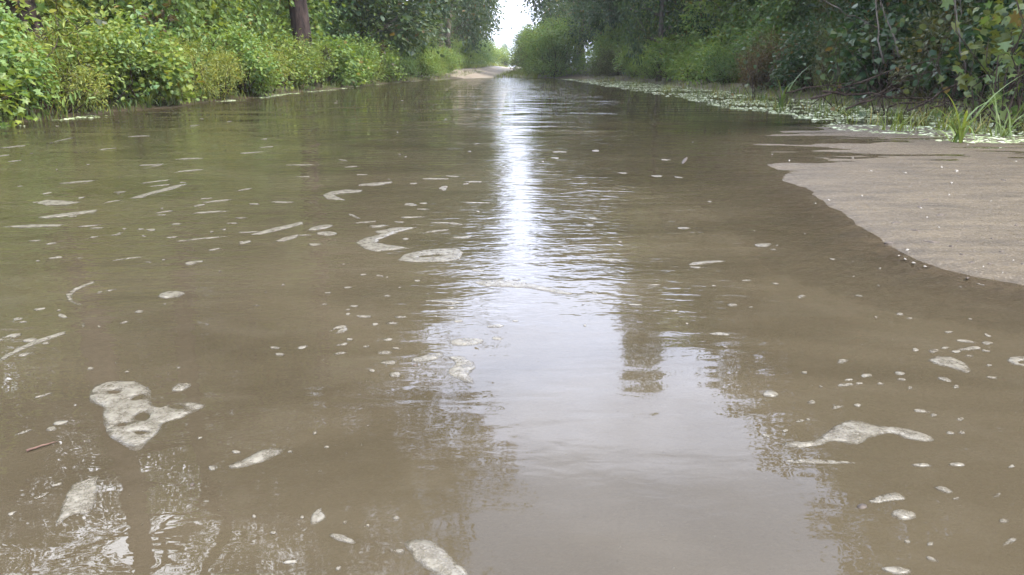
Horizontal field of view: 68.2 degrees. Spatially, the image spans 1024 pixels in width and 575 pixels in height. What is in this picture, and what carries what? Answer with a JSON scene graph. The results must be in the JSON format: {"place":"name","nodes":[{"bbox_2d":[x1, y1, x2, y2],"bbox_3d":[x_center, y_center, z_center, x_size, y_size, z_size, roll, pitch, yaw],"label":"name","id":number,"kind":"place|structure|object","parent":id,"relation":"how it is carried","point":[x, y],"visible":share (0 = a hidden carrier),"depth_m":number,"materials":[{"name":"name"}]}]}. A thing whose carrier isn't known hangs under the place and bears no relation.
{"place":"outdoors","nodes":[
{"label":"outdoors","id":0,"kind":"place"},
{"bbox_2d":[442,66,520,78],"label":"road","id":1,"kind":"structure","parent":0,"point":[491,72],"depth_m":50.83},
{"bbox_2d":[436,62,537,77],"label":"verge grass","id":2,"kind":"structure","parent":0,"point":[524,73],"depth_m":52.98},
{"bbox_2d":[0,78,1023,574],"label":"water","id":3,"kind":"structure","parent":0,"point":[580,428],"depth_m":1.38,"materials":[{"name":"liquid"}]},
{"bbox_2d":[60,478,95,518],"bbox_3d":[-0.522,0.256,0.916,0.038,0.004,0.104,-6,17,-20],"label":"foam patch","id":4,"kind":"object","parent":3,"relation":"on","point":[77,497],"visible":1,"depth_m":0.91,"materials":[{"name":"liquid"}]},
{"bbox_2d":[90,381,200,444],"bbox_3d":[-0.588,0.187,1.155,0.264,0.004,0.148,9,19,29],"label":"foam patch","id":5,"kind":"object","parent":3,"relation":"on","point":[131,389],"visible":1,"depth_m":1.15,"materials":[{"name":"liquid"}]},
{"bbox_2d":[231,450,277,466],"bbox_3d":[-0.341,0.229,1.011,0.029,0.004,0.072,11,19,33],"label":"foam patch","id":6,"kind":"object","parent":3,"relation":"on","point":[258,456],"visible":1,"depth_m":1.01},
{"bbox_2d":[357,227,411,250],"bbox_3d":[-0.384,-0.151,2.326,0.171,0.004,0.349,0,16,0],"label":"foam patch","id":7,"kind":"object","parent":3,"relation":"on","point":[371,245],"visible":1,"depth_m":2.28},
{"bbox_2d":[399,248,462,261],"bbox_3d":[-0.225,-0.091,2.116,0.174,0.004,0.169,0,16,0],"label":"foam patch","id":8,"kind":"object","parent":3,"relation":"on","point":[455,253],"visible":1,"depth_m":2.10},
{"bbox_2d":[409,540,466,574],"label":"foam patch","id":9,"kind":"object","parent":3,"relation":"on","point":[438,561],"visible":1,"depth_m":0.80,"materials":[{"name":"liquid"}]},
{"bbox_2d":[449,356,473,380],"bbox_3d":[-0.088,0.142,1.311,0.051,0.004,0.122,0,16,0],"label":"foam patch","id":10,"kind":"object","parent":3,"relation":"on","point":[453,371],"visible":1,"depth_m":1.31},
{"bbox_2d":[476,279,571,293],"bbox_3d":[0.030,-0.004,1.817,0.256,0.004,0.074,6,17,20],"label":"foam patch","id":11,"kind":"object","parent":3,"relation":"on","point":[501,282],"visible":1,"depth_m":1.82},
{"bbox_2d":[562,79,1023,142],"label":"floating litter","id":12,"kind":"object","parent":3,"relation":"on","point":[980,138],"visible":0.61,"depth_m":7.96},
{"bbox_2d":[790,421,929,445],"bbox_3d":[0.480,0.208,1.083,0.222,0.004,0.074,-2,16,-6],"label":"foam patch","id":13,"kind":"object","parent":3,"relation":"on","point":[844,432],"visible":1,"depth_m":1.08,"materials":[{"name":"liquid"}]},
{"bbox_2d":[931,357,967,371],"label":"foam patch","id":14,"kind":"object","parent":3,"relation":"on","point":[954,363],"visible":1,"depth_m":1.34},
{"bbox_2d":[0,62,1023,306],"bbox_3d":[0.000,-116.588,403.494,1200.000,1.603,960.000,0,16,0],"label":"ground","id":15,"kind":"structure","parent":0,"point":[860,200],"depth_m":3.14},
{"bbox_2d":[0,45,51,126],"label":"shrub","id":16,"kind":"object","parent":15,"relation":"on","point":[5,79],"visible":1,"depth_m":6.85,"materials":[{"name":"green plant"}]},
{"bbox_2d":[0,0,51,86],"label":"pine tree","id":17,"kind":"object","parent":15,"relation":"on","point":[13,9],"depth_m":9.10,"materials":[{"name":"green plant"}]},
{"bbox_2d":[0,0,56,83],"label":"shrub","id":18,"kind":"object","parent":15,"relation":"on","point":[40,8],"visible":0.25,"depth_m":8.99,"materials":[{"name":"green plant"}]},
{"bbox_2d":[0,1,73,117],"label":"shrub","id":19,"kind":"object","parent":15,"relation":"on","point":[30,67],"visible":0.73,"depth_m":7.41,"materials":[{"name":"green plant"}]},
{"bbox_2d":[3,17,124,113],"bbox_3d":[-5.117,-2.394,8.434,1.362,1.234,1.379,-11,19,-34],"label":"shrub","id":20,"kind":"object","parent":15,"relation":"on","point":[69,73],"visible":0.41,"depth_m":8.38,"materials":[{"name":"green plant"}]},
{"bbox_2d":[33,8,96,117],"bbox_3d":[-4.789,-2.291,8.133,0.577,1.384,0.702,3,16,10],"label":"sapling","id":21,"kind":"object","parent":15,"relation":"on","point":[60,26],"visible":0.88,"depth_m":8.13,"materials":[{"name":"green plant"}]},
{"bbox_2d":[13,0,120,59],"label":"shrub","id":22,"kind":"object","parent":15,"relation":"on","point":[60,11],"visible":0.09,"depth_m":9.98,"materials":[{"name":"green plant"}]},
{"bbox_2d":[57,11,108,110],"bbox_3d":[-5.003,-2.551,8.811,0.569,1.270,0.458,9,18,29],"label":"sapling","id":23,"kind":"object","parent":15,"relation":"on","point":[100,21],"visible":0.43,"depth_m":8.74,"materials":[{"name":"green plant"}]},
{"bbox_2d":[20,1,156,107],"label":"shrub","id":24,"kind":"object","parent":15,"relation":"on","point":[100,57],"visible":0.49,"depth_m":9.11,"materials":[{"name":"green plant"}]},
{"bbox_2d":[46,0,163,87],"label":"shrub","id":25,"kind":"object","parent":15,"relation":"on","point":[106,4],"visible":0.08,"depth_m":11.25,"materials":[{"name":"green plant"}]},
{"bbox_2d":[113,4,159,106],"bbox_3d":[-4.791,-2.878,9.704,0.650,1.479,0.657,-10,19,-31],"label":"sapling","id":26,"kind":"object","parent":15,"relation":"on","point":[137,20],"visible":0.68,"depth_m":9.67,"materials":[{"name":"green plant"}]},
{"bbox_2d":[69,5,211,104],"bbox_3d":[-5.101,-3.050,10.300,1.822,1.438,1.658,-9,18,-28],"label":"shrub","id":27,"kind":"object","parent":15,"relation":"on","point":[165,74],"visible":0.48,"depth_m":10.18,"materials":[{"name":"green plant"}]},
{"bbox_2d":[80,0,222,88],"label":"shrub","id":28,"kind":"object","parent":15,"relation":"on","point":[181,5],"visible":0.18,"depth_m":12.70,"materials":[{"name":"green plant"}]},
{"bbox_2d":[140,3,179,95],"bbox_3d":[-5.156,-3.306,10.952,0.872,1.508,0.731,-4,17,-14],"label":"sapling","id":29,"kind":"object","parent":15,"relation":"on","point":[170,17],"visible":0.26,"depth_m":10.71,"materials":[{"name":"green plant"}]},
{"bbox_2d":[130,20,239,99],"bbox_3d":[-5.188,-3.344,11.553,1.776,1.339,1.818,2,16,6],"label":"shrub","id":30,"kind":"object","parent":15,"relation":"on","point":[195,66],"visible":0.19,"depth_m":11.51,"materials":[{"name":"green plant"}]},
{"bbox_2d":[137,0,269,87],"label":"shrub","id":31,"kind":"object","parent":15,"relation":"on","point":[209,11],"visible":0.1,"depth_m":14.53,"materials":[{"name":"green plant"}]},
{"bbox_2d":[190,29,221,100],"bbox_3d":[-4.885,-3.375,11.907,0.668,1.317,0.549,13,21,38],"label":"sapling","id":32,"kind":"object","parent":15,"relation":"on","point":[212,42],"visible":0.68,"depth_m":11.77,"materials":[{"name":"green plant"}]},
{"bbox_2d":[174,35,257,99],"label":"shrub","id":33,"kind":"object","parent":15,"relation":"on","point":[227,76],"visible":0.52,"depth_m":12.62,"materials":[{"name":"green plant"}]},
{"bbox_2d":[185,16,291,96],"bbox_3d":[-5.067,-4.155,13.935,2.001,1.572,1.826,-5,17,-15],"label":"shrub","id":34,"kind":"object","parent":15,"relation":"on","point":[250,54],"visible":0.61,"depth_m":13.78,"materials":[{"name":"green plant"}]},
{"bbox_2d":[195,0,300,85],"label":"shrub","id":35,"kind":"object","parent":15,"relation":"on","point":[237,17],"visible":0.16,"depth_m":16.57,"materials":[{"name":"green plant"}]},
{"bbox_2d":[232,0,292,57],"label":"shrub","id":36,"kind":"object","parent":15,"relation":"on","point":[281,21],"visible":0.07,"depth_m":20.26,"materials":[{"name":"green plant"}]},
{"bbox_2d":[237,39,301,92],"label":"shrub","id":37,"kind":"object","parent":15,"relation":"on","point":[281,64],"visible":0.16,"depth_m":15.63,"materials":[{"name":"green plant"}]},
{"bbox_2d":[259,35,295,90],"bbox_3d":[-5.022,-4.821,16.516,0.638,1.317,0.762,3,16,11],"label":"sapling","id":38,"kind":"object","parent":15,"relation":"on","point":[276,49],"visible":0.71,"depth_m":16.42,"materials":[{"name":"green plant"}]},
{"bbox_2d":[244,19,337,89],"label":"shrub","id":39,"kind":"object","parent":15,"relation":"on","point":[299,75],"visible":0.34,"depth_m":17.41,"materials":[{"name":"green plant"}]},
{"bbox_2d":[248,0,346,75],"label":"shrub","id":40,"kind":"object","parent":15,"relation":"on","point":[312,12],"visible":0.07,"depth_m":22.80,"materials":[{"name":"green plant"}]},
{"bbox_2d":[288,0,313,63],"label":"trunk","id":41,"kind":"object","parent":15,"relation":"on","point":[299,16],"visible":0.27,"depth_m":20.01,"materials":[{"name":"brown plant"}]},
{"bbox_2d":[283,33,343,87],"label":"shrub","id":42,"kind":"object","parent":15,"relation":"on","point":[316,54],"visible":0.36,"depth_m":19.07,"materials":[{"name":"green plant"}]},
{"bbox_2d":[281,0,360,52],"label":"shrub","id":43,"kind":"object","parent":15,"relation":"on","point":[330,27],"visible":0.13,"depth_m":25.46,"materials":[{"name":"green plant"}]},
{"bbox_2d":[285,25,373,86],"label":"shrub","id":44,"kind":"object","parent":15,"relation":"on","point":[339,49],"visible":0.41,"depth_m":21.10,"materials":[{"name":"green plant"}]},
{"bbox_2d":[307,1,385,71],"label":"shrub","id":45,"kind":"object","parent":15,"relation":"on","point":[363,27],"visible":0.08,"depth_m":28.75,"materials":[{"name":"green plant"}]},
{"bbox_2d":[330,32,383,85],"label":"shrub","id":46,"kind":"object","parent":15,"relation":"on","point":[363,52],"visible":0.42,"depth_m":23.24,"materials":[{"name":"green plant"}]},
{"bbox_2d":[349,45,390,82],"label":"shrub","id":47,"kind":"object","parent":15,"relation":"on","point":[376,73],"visible":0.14,"depth_m":25.92,"materials":[{"name":"green plant"}]},
{"bbox_2d":[316,0,454,67],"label":"tall tree","id":48,"kind":"object","parent":15,"relation":"on","point":[396,33],"visible":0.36,"depth_m":29.30,"materials":[{"name":"green plant"}]},
{"bbox_2d":[367,33,408,81],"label":"shrub","id":49,"kind":"object","parent":15,"relation":"on","point":[390,57],"visible":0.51,"depth_m":28.62,"materials":[{"name":"green plant"}]},
{"bbox_2d":[351,0,448,61],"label":"tall tree","id":50,"kind":"object","parent":15,"relation":"on","point":[430,15],"visible":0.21,"depth_m":35.08,"materials":[{"name":"green plant"}]},
{"bbox_2d":[384,46,429,79],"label":"shrub","id":51,"kind":"object","parent":15,"relation":"on","point":[406,70],"visible":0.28,"depth_m":32.24,"materials":[{"name":"green plant"}]},
{"bbox_2d":[396,45,444,77],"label":"shrub","id":52,"kind":"object","parent":15,"relation":"on","point":[421,63],"visible":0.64,"depth_m":35.88,"materials":[{"name":"green plant"}]},
{"bbox_2d":[388,0,464,42],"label":"tall tree","id":53,"kind":"object","parent":15,"relation":"on","point":[449,9],"visible":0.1,"depth_m":40.53,"materials":[{"name":"green plant"}]},
{"bbox_2d":[432,44,463,73],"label":"shrub","id":54,"kind":"object","parent":15,"relation":"on","point":[453,60],"visible":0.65,"depth_m":44.61,"materials":[{"name":"green plant"}]},
{"bbox_2d":[437,0,459,69],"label":"tree","id":55,"kind":"object","parent":15,"relation":"on","point":[448,36],"visible":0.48,"depth_m":47.28,"materials":[{"name":"green plant"}]},
{"bbox_2d":[409,0,506,53],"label":"tall tree","id":56,"kind":"object","parent":15,"relation":"on","point":[475,19],"visible":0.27,"depth_m":50.33,"materials":[{"name":"green plant"}]},
{"bbox_2d":[413,0,503,66],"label":"tall tree","id":57,"kind":"object","parent":15,"relation":"on","point":[479,21],"visible":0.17,"depth_m":57.50,"materials":[{"name":"green plant"}]},
{"bbox_2d":[436,30,488,66],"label":"shrub","id":58,"kind":"object","parent":15,"relation":"on","point":[474,56],"visible":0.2,"depth_m":61.39,"materials":[{"name":"green plant"}]},
{"bbox_2d":[444,0,512,65],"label":"tall tree","id":59,"kind":"object","parent":15,"relation":"on","point":[496,15],"visible":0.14,"depth_m":66.92,"materials":[{"name":"green plant"}]},
{"bbox_2d":[470,33,499,65],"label":"shrub","id":60,"kind":"object","parent":15,"relation":"on","point":[487,56],"visible":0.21,"depth_m":70.35,"materials":[{"name":"green plant"}]},
{"bbox_2d":[0,69,1023,122],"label":"bank grass","id":61,"kind":"structure","parent":15,"relation":"on","point":[161,103],"depth_m":12.07,"materials":[{"name":"plant"}]},
{"bbox_2d":[507,16,554,72],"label":"shrub","id":62,"kind":"object","parent":15,"relation":"on","point":[513,64],"visible":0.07,"depth_m":57.43,"materials":[{"name":"green plant"}]},
{"bbox_2d":[509,27,577,74],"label":"shrub","id":63,"kind":"object","parent":15,"relation":"on","point":[515,50],"visible":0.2,"depth_m":51.28,"materials":[{"name":"green plant"}]},
{"bbox_2d":[511,11,595,77],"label":"shrub","id":64,"kind":"object","parent":15,"relation":"on","point":[557,51],"visible":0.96,"depth_m":46.33,"materials":[{"name":"green plant"}]},
{"bbox_2d":[512,0,607,68],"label":"tall tree","id":65,"kind":"object","parent":15,"relation":"on","point":[550,5],"visible":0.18,"depth_m":52.37,"materials":[{"name":"green plant"}]},
{"bbox_2d":[524,0,602,57],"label":"tall tree","id":66,"kind":"object","parent":15,"relation":"on","point":[532,17],"visible":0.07,"depth_m":60.92,"materials":[{"name":"green plant"}]},
{"bbox_2d":[555,0,634,51],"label":"tall tree","id":67,"kind":"object","parent":15,"relation":"on","point":[579,14],"visible":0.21,"depth_m":45.22,"materials":[{"name":"green plant"}]},
{"bbox_2d":[576,42,625,74],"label":"shrub","id":68,"kind":"object","parent":15,"relation":"on","point":[589,52],"visible":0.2,"depth_m":43.75,"materials":[{"name":"green plant"}]},
{"bbox_2d":[587,42,625,76],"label":"shrub","id":69,"kind":"object","parent":15,"relation":"on","point":[606,69],"visible":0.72,"depth_m":39.06,"materials":[{"name":"green plant"}]},
{"bbox_2d":[576,0,645,73],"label":"leafy tree","id":70,"kind":"object","parent":15,"relation":"on","point":[610,13],"visible":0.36,"depth_m":38.91,"materials":[{"name":"green plant"}]},
{"bbox_2d":[579,1,654,71],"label":"shrub","id":71,"kind":"object","parent":15,"relation":"on","point":[606,36],"visible":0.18,"depth_m":44.05,"materials":[{"name":"green plant"}]},
{"bbox_2d":[610,37,655,77],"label":"shrub","id":72,"kind":"object","parent":15,"relation":"on","point":[622,62],"visible":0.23,"depth_m":34.80,"materials":[{"name":"green plant"}]},
{"bbox_2d":[611,10,656,71],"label":"shrub","id":73,"kind":"object","parent":15,"relation":"on","point":[628,34],"visible":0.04,"depth_m":39.08,"materials":[{"name":"green plant"}]},
{"bbox_2d":[628,34,667,78],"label":"shrub","id":74,"kind":"object","parent":15,"relation":"on","point":[651,73],"visible":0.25,"depth_m":30.78,"materials":[{"name":"green plant"}]},
{"bbox_2d":[614,0,701,81],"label":"tall tree","id":75,"kind":"object","parent":15,"relation":"on","point":[635,47],"visible":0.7,"depth_m":28.24,"materials":[{"name":"green plant"}]},
{"bbox_2d":[623,0,703,72],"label":"shrub","id":76,"kind":"object","parent":15,"relation":"on","point":[649,36],"visible":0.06,"depth_m":33.44,"materials":[{"name":"green plant"}]},
{"bbox_2d":[637,31,700,80],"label":"shrub","id":77,"kind":"object","parent":15,"relation":"on","point":[659,59],"visible":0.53,"depth_m":27.52,"materials":[{"name":"green plant"}]},
{"bbox_2d":[628,0,733,40],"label":"leafy tree","id":78,"kind":"object","parent":15,"relation":"on","point":[655,11],"visible":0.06,"depth_m":28.61,"materials":[{"name":"green plant"}]},
{"bbox_2d":[661,38,710,80],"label":"shrub","id":79,"kind":"object","parent":15,"relation":"on","point":[685,58],"visible":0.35,"depth_m":24.67,"materials":[{"name":"green plant"}]},
{"bbox_2d":[644,0,762,43],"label":"leafy tree","id":80,"kind":"object","parent":15,"relation":"on","point":[672,24],"visible":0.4,"depth_m":24.86,"materials":[{"name":"green plant"}]},
{"bbox_2d":[669,19,741,84],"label":"shrub","id":81,"kind":"object","parent":15,"relation":"on","point":[704,54],"visible":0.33,"depth_m":22.07,"materials":[{"name":"green plant"}]},
{"bbox_2d":[661,0,750,80],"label":"shrub","id":82,"kind":"object","parent":15,"relation":"on","point":[693,34],"visible":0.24,"depth_m":24.90,"materials":[{"name":"green plant"}]},
{"bbox_2d":[694,32,755,84],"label":"shrub","id":83,"kind":"object","parent":15,"relation":"on","point":[719,75],"visible":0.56,"depth_m":19.88,"materials":[{"name":"green plant"}]},
{"bbox_2d":[723,13,786,100],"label":"vine","id":84,"kind":"object","parent":15,"relation":"on","point":[758,55],"visible":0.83,"depth_m":13.38,"materials":[{"name":"green plant"}]},
{"bbox_2d":[710,0,802,79],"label":"shrub","id":85,"kind":"object","parent":15,"relation":"on","point":[734,5],"visible":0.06,"depth_m":21.61,"materials":[{"name":"green plant"}]},
{"bbox_2d":[721,15,807,85],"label":"shrub","id":86,"kind":"object","parent":15,"relation":"on","point":[748,44],"visible":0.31,"depth_m":18.08,"materials":[{"name":"green plant"}]},
{"bbox_2d":[728,25,811,89],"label":"shrub","id":87,"kind":"object","parent":15,"relation":"on","point":[759,76],"visible":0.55,"depth_m":15.94,"materials":[{"name":"green plant"}]},
{"bbox_2d":[736,66,809,107],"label":"grass tuft","id":88,"kind":"object","parent":15,"relation":"on","point":[781,100],"visible":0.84,"depth_m":10.27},
{"bbox_2d":[732,0,847,76],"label":"shrub","id":89,"kind":"object","parent":15,"relation":"on","point":[783,11],"visible":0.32,"depth_m":18.58,"materials":[{"name":"green plant"}]},
{"bbox_2d":[762,7,879,92],"bbox_3d":[5.875,-4.358,14.278,2.201,1.757,2.008,-2,16,-7],"label":"shrub","id":90,"kind":"object","parent":15,"relation":"on","point":[792,57],"visible":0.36,"depth_m":14.28,"materials":[{"name":"green plant"}]},
{"bbox_2d":[794,12,887,109],"bbox_3d":[4.374,-2.983,10.262,1.851,1.394,0.804,-14,21,-40],"label":"vine","id":91,"kind":"object","parent":15,"relation":"on","point":[829,30],"visible":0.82,"depth_m":10.18,"materials":[{"name":"green plant"}]},
{"bbox_2d":[797,16,888,94],"bbox_3d":[5.849,-3.858,12.947,1.914,1.506,1.870,2,16,7],"label":"shrub","id":92,"kind":"object","parent":15,"relation":"on","point":[829,55],"visible":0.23,"depth_m":12.97,"materials":[{"name":"green plant"}]},
{"bbox_2d":[783,0,909,70],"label":"shrub","id":93,"kind":"object","parent":15,"relation":"on","point":[826,7],"visible":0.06,"depth_m":16.27,"materials":[{"name":"green plant"}]},
{"bbox_2d":[810,56,943,99],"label":"fallen branch","id":94,"kind":"object","parent":15,"relation":"on","point":[843,87],"visible":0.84,"depth_m":8.54,"materials":[{"name":"wood"}]},
{"bbox_2d":[804,0,951,100],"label":"shrub","id":95,"kind":"object","parent":15,"relation":"on","point":[861,56],"visible":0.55,"depth_m":11.37,"materials":[{"name":"green plant"}]},
{"bbox_2d":[822,71,942,98],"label":"fallen branch","id":96,"kind":"object","parent":15,"relation":"on","point":[851,94],"visible":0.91,"depth_m":8.43,"materials":[{"name":"wood"}]},
{"bbox_2d":[802,0,962,84],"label":"leafy tree","id":97,"kind":"object","parent":15,"relation":"on","point":[865,4],"visible":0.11,"depth_m":13.91,"materials":[{"name":"green plant"}]},
{"bbox_2d":[845,71,921,109],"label":"fallen branch","id":98,"kind":"object","parent":15,"relation":"on","point":[867,100],"visible":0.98,"depth_m":8.00,"materials":[{"name":"wood"}]},
{"bbox_2d":[820,0,963,116],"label":"vine","id":99,"kind":"object","parent":15,"relation":"on","point":[879,60],"visible":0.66,"depth_m":8.78,"materials":[{"name":"green plant"}]},
{"bbox_2d":[851,0,1020,89],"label":"leafy tree","id":100,"kind":"object","parent":15,"relation":"on","point":[934,2],"visible":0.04,"depth_m":11.64,"materials":[{"name":"green plant"}]},
{"bbox_2d":[899,7,991,116],"bbox_3d":[4.716,-2.433,8.326,0.804,1.394,1.851,4,17,13],"label":"vine","id":101,"kind":"object","parent":15,"relation":"on","point":[943,40],"visible":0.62,"depth_m":8.33,"materials":[{"name":"green plant"}]},
{"bbox_2d":[885,0,1015,99],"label":"shrub","id":102,"kind":"object","parent":15,"relation":"on","point":[935,33],"visible":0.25,"depth_m":10.25,"materials":[{"name":"green plant"}]},
{"bbox_2d":[882,74,1023,142],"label":"grass tuft","id":103,"kind":"object","parent":15,"relation":"on","point":[960,134],"visible":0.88,"depth_m":5.32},
{"bbox_2d":[892,0,1023,103],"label":"shrub","id":104,"kind":"object","parent":15,"relation":"on","point":[969,34],"visible":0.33,"depth_m":9.21,"materials":[{"name":"green plant"}]},
{"bbox_2d":[933,0,1023,127],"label":"shrub","id":105,"kind":"object","parent":15,"relation":"on","point":[988,52],"visible":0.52,"depth_m":7.29,"materials":[{"name":"green plant"}]},
{"bbox_2d":[940,0,1023,131],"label":"shrub","id":106,"kind":"object","parent":15,"relation":"on","point":[1010,60],"visible":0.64,"depth_m":6.43,"materials":[{"name":"green plant"}]},
{"bbox_2d":[955,9,1023,99],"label":"shrub","id":107,"kind":"object","parent":15,"relation":"on","point":[1021,49],"visible":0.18,"depth_m":8.46,"materials":[{"name":"green plant"}]},
{"bbox_2d":[963,84,1023,138],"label":"grass tuft","id":108,"kind":"object","parent":15,"relation":"on","point":[1003,132],"visible":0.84,"depth_m":5.87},
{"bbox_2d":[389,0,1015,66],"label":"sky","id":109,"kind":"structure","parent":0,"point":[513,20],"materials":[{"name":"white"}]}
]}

